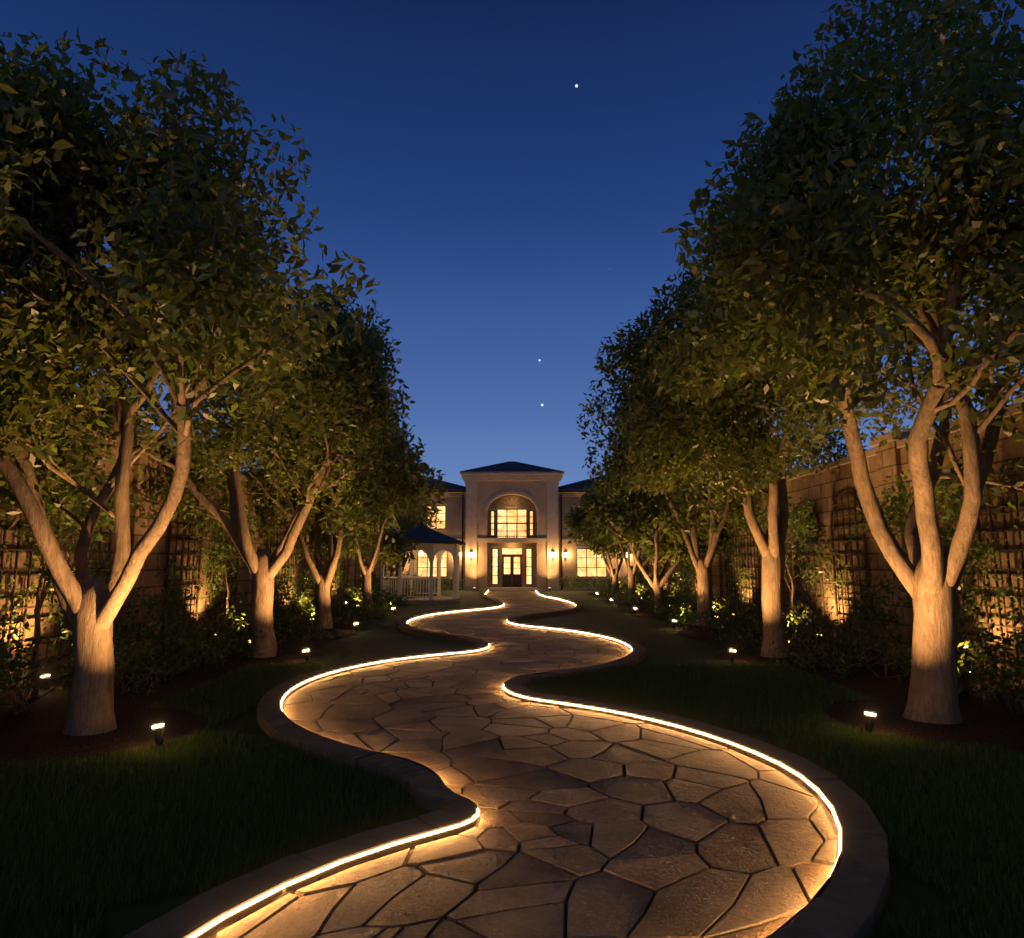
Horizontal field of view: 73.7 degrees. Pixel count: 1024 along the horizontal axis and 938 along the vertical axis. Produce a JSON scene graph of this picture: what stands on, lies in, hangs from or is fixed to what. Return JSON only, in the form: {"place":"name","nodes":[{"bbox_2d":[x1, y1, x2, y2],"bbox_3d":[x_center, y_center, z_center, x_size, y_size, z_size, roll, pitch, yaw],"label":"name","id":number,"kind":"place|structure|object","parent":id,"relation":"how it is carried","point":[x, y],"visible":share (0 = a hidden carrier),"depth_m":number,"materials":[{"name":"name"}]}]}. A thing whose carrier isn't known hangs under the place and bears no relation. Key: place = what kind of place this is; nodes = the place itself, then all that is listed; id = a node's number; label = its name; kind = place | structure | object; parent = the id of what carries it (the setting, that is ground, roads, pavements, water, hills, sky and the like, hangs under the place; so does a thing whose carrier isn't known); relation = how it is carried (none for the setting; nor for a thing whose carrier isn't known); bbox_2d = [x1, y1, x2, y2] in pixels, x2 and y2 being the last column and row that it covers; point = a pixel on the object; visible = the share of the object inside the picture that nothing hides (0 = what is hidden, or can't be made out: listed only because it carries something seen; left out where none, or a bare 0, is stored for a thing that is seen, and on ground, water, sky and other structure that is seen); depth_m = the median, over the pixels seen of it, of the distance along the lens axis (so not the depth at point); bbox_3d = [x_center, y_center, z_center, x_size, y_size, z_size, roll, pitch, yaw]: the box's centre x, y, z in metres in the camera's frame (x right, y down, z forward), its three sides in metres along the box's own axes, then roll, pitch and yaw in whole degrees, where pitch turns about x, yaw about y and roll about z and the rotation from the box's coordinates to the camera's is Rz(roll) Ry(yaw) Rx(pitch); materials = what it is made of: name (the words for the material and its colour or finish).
{"place":"outdoors","nodes":[
{"label":"outdoors","id":0,"kind":"place"},
{"bbox_2d":[0,590,1023,937],"bbox_3d":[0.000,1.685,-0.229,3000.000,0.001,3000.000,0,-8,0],"label":"lawn","id":1,"kind":"structure","parent":0,"point":[378,638],"depth_m":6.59,"materials":[{"name":"green plant"}]},
{"bbox_2d":[0,447,142,696],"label":"sapling","id":2,"kind":"object","parent":1,"relation":"on","point":[45,574],"visible":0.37,"depth_m":8.63,"materials":[{"name":"green plant"}]},
{"bbox_2d":[152,724,163,746],"bbox_3d":[-3.258,2.469,6.282,0.116,0.242,0.102,0,-8,0],"label":"path light","id":3,"kind":"object","parent":1,"relation":"on","point":[158,734],"visible":0.93,"depth_m":6.25,"materials":[{"name":"brown metal"}]},
{"bbox_2d":[0,26,380,735],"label":"tree","id":4,"kind":"object","parent":1,"relation":"on","point":[180,228],"visible":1,"depth_m":6.54,"materials":[{"name":"green plant"}]},
{"bbox_2d":[0,421,393,690],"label":"garden wall","id":5,"kind":"structure","parent":1,"relation":"on","point":[147,579],"depth_m":12.36,"materials":[{"name":"stone"}]},
{"bbox_2d":[183,496,266,641],"bbox_3d":[-6.306,2.127,14.695,1.586,3.312,2.514,-2,-8,13],"label":"sapling","id":6,"kind":"object","parent":1,"relation":"on","point":[219,555],"visible":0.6,"depth_m":14.56,"materials":[{"name":"green plant"}]},
{"bbox_2d":[75,247,445,657],"bbox_3d":[-4.486,-0.370,12.545,6.817,7.814,5.290,-3,-8,19],"label":"tree","id":7,"kind":"object","parent":1,"relation":"on","point":[346,394],"visible":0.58,"depth_m":11.54,"materials":[{"name":"green plant"}]},
{"bbox_2d":[303,649,308,662],"bbox_3d":[-3.508,3.197,11.633,0.116,0.242,0.102,0,-8,0],"label":"path light","id":8,"kind":"object","parent":1,"relation":"on","point":[306,654],"visible":0.97,"depth_m":11.60,"materials":[{"name":"brown metal"}]},
{"bbox_2d":[206,385,447,628],"bbox_3d":[-4.655,0.411,17.811,5.997,7.590,6.582,0,-8,0],"label":"tree","id":9,"kind":"object","parent":1,"relation":"on","point":[271,504],"visible":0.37,"depth_m":17.10,"materials":[{"name":"green plant"}]},
{"bbox_2d":[298,420,423,612],"bbox_3d":[-4.868,1.393,23.448,4.204,7.200,5.039,0,-8,0],"label":"tree","id":10,"kind":"object","parent":1,"relation":"on","point":[391,551],"visible":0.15,"depth_m":23.29,"materials":[{"name":"green plant"}]},
{"bbox_2d":[359,457,398,553],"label":"tree","id":11,"kind":"object","parent":1,"relation":"on","point":[383,529],"visible":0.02,"depth_m":31.59,"materials":[{"name":"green plant"}]},
{"bbox_2d":[384,487,442,591],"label":"tree","id":12,"kind":"object","parent":1,"relation":"on","point":[405,522],"visible":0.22,"depth_m":35.22,"materials":[{"name":"green plant"}]},
{"bbox_2d":[379,518,465,604],"bbox_3d":[-3.900,3.894,29.242,3.751,3.570,3.751,0,-8,0],"label":"gazebo","id":13,"kind":"object","parent":1,"relation":"on","point":[432,543],"visible":0.67,"depth_m":28.25,"materials":[{"name":"beige paint"}]},
{"bbox_2d":[122,590,890,937],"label":"path kerb stones","id":14,"kind":"object","parent":1,"relation":"on","point":[850,900],"visible":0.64,"depth_m":4.28,"materials":[{"name":"grey stone"}]},
{"bbox_2d":[0,534,1023,714],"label":"border shrubs","id":15,"kind":"object","parent":1,"relation":"on","point":[340,607],"depth_m":10.93,"materials":[{"name":"green plant"}]},
{"bbox_2d":[0,592,1023,766],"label":"plants","id":16,"kind":"object","parent":1,"relation":"on","point":[51,706],"visible":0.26,"depth_m":9.29,"materials":[{"name":"green plant"}]},
{"bbox_2d":[41,675,49,688],"bbox_3d":[-6.208,2.854,9.082,0.120,0.233,0.102,0,-8,0],"label":"path light","id":17,"kind":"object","parent":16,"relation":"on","point":[45,681],"depth_m":9.05,"materials":[{"name":"brown metal"}]},
{"bbox_2d":[0,596,1023,765],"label":"tree mulch rings","id":18,"kind":"object","parent":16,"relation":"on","point":[44,741],"visible":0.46,"depth_m":6.92,"materials":[{"name":"brown soil"}]},
{"bbox_2d":[0,469,1023,685],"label":"wall trellises","id":19,"kind":"object","parent":1,"relation":"on","point":[110,536],"depth_m":13.72,"materials":[{"name":"brown wood"}]},
{"bbox_2d":[0,470,1023,659],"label":"trellis vines","id":20,"kind":"object","parent":19,"relation":"attached to","point":[390,571],"visible":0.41,"depth_m":14.76,"materials":[{"name":"green plant"}]},
{"bbox_2d":[406,572,627,589],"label":"house hedge","id":21,"kind":"object","parent":1,"relation":"on","point":[447,581],"depth_m":41.40,"materials":[{"name":"green plant"}]},
{"bbox_2d":[214,591,838,937],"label":"path flagstones","id":22,"kind":"object","parent":1,"relation":"on","point":[526,788],"visible":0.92,"depth_m":4.43,"materials":[{"name":"beige stone"}]},
{"bbox_2d":[180,593,842,937],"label":"led strip light","id":23,"kind":"object","parent":22,"relation":"on","point":[302,882],"visible":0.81,"depth_m":4.35,"materials":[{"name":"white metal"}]},
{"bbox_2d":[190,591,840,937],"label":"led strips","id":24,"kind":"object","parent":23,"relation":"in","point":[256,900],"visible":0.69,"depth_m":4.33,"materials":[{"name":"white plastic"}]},
{"bbox_2d":[561,483,648,593],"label":"tree","id":25,"kind":"object","parent":1,"relation":"on","point":[575,521],"visible":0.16,"depth_m":33.01,"materials":[{"name":"green plant"}]},
{"bbox_2d":[580,469,663,602],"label":"tree","id":26,"kind":"object","parent":1,"relation":"on","point":[604,546],"visible":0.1,"depth_m":28.17,"materials":[{"name":"green plant"}]},
{"bbox_2d":[574,475,732,612],"bbox_3d":[5.096,1.697,22.763,4.942,6.421,4.527,3,-8,-24],"label":"tree","id":27,"kind":"object","parent":1,"relation":"on","point":[671,545],"visible":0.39,"depth_m":22.62,"materials":[{"name":"green plant"}]},
{"bbox_2d":[599,380,827,625],"bbox_3d":[5.257,0.197,19.059,6.048,8.402,5.798,0,-8,0],"label":"tree","id":28,"kind":"object","parent":1,"relation":"on","point":[702,564],"visible":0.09,"depth_m":18.23,"materials":[{"name":"green plant"}]},
{"bbox_2d":[729,649,735,662],"bbox_3d":[3.758,3.197,11.633,0.115,0.242,0.103,0,-8,0],"label":"path light","id":29,"kind":"object","parent":1,"relation":"on","point":[732,655],"visible":0.98,"depth_m":11.60,"materials":[{"name":"brown metal"}]},
{"bbox_2d":[576,192,903,657],"bbox_3d":[4.476,-1.036,12.591,6.348,9.090,7.512,0,-8,0],"label":"tree","id":30,"kind":"object","parent":1,"relation":"on","point":[682,445],"visible":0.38,"depth_m":11.83,"materials":[{"name":"green plant"}]},
{"bbox_2d":[754,493,831,639],"bbox_3d":[6.130,2.150,14.927,1.613,3.339,2.334,-3,-8,20],"label":"sapling","id":31,"kind":"object","parent":1,"relation":"on","point":[793,527],"visible":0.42,"depth_m":14.89,"materials":[{"name":"green plant"}]},
{"bbox_2d":[634,0,1023,723],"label":"tree","id":32,"kind":"object","parent":1,"relation":"on","point":[824,262],"visible":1,"depth_m":6.32,"materials":[{"name":"green plant"}]},
{"bbox_2d":[634,402,1023,687],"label":"garden wall","id":33,"kind":"structure","parent":1,"relation":"on","point":[827,487],"depth_m":12.96,"materials":[{"name":"stone"}]},
{"bbox_2d":[865,712,875,732],"bbox_3d":[3.558,2.536,6.777,0.115,0.242,0.103,0,-8,0],"label":"landscape spotlight","id":34,"kind":"object","parent":1,"relation":"on","point":[869,721],"visible":0.93,"depth_m":6.75,"materials":[{"name":"brown metal"}]},
{"bbox_2d":[848,460,1023,686],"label":"sapling","id":35,"kind":"object","parent":1,"relation":"on","point":[901,515],"visible":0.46,"depth_m":9.55,"materials":[{"name":"green plant"}]},
{"bbox_2d":[0,0,1023,486],"label":"sky","id":36,"kind":"structure","parent":0,"point":[510,175],"materials":[{"name":"blue"}]},
{"bbox_2d":[391,461,633,590],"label":"house","id":37,"kind":"structure","parent":0,"point":[504,523],"depth_m":42.40,"materials":[{"name":"paint"}]},
{"bbox_2d":[459,551,626,557],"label":"wall lanterns","id":38,"kind":"object","parent":37,"relation":"attached to","point":[552,552],"visible":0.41,"depth_m":40.98,"materials":[{"name":"glass"}]}
]}

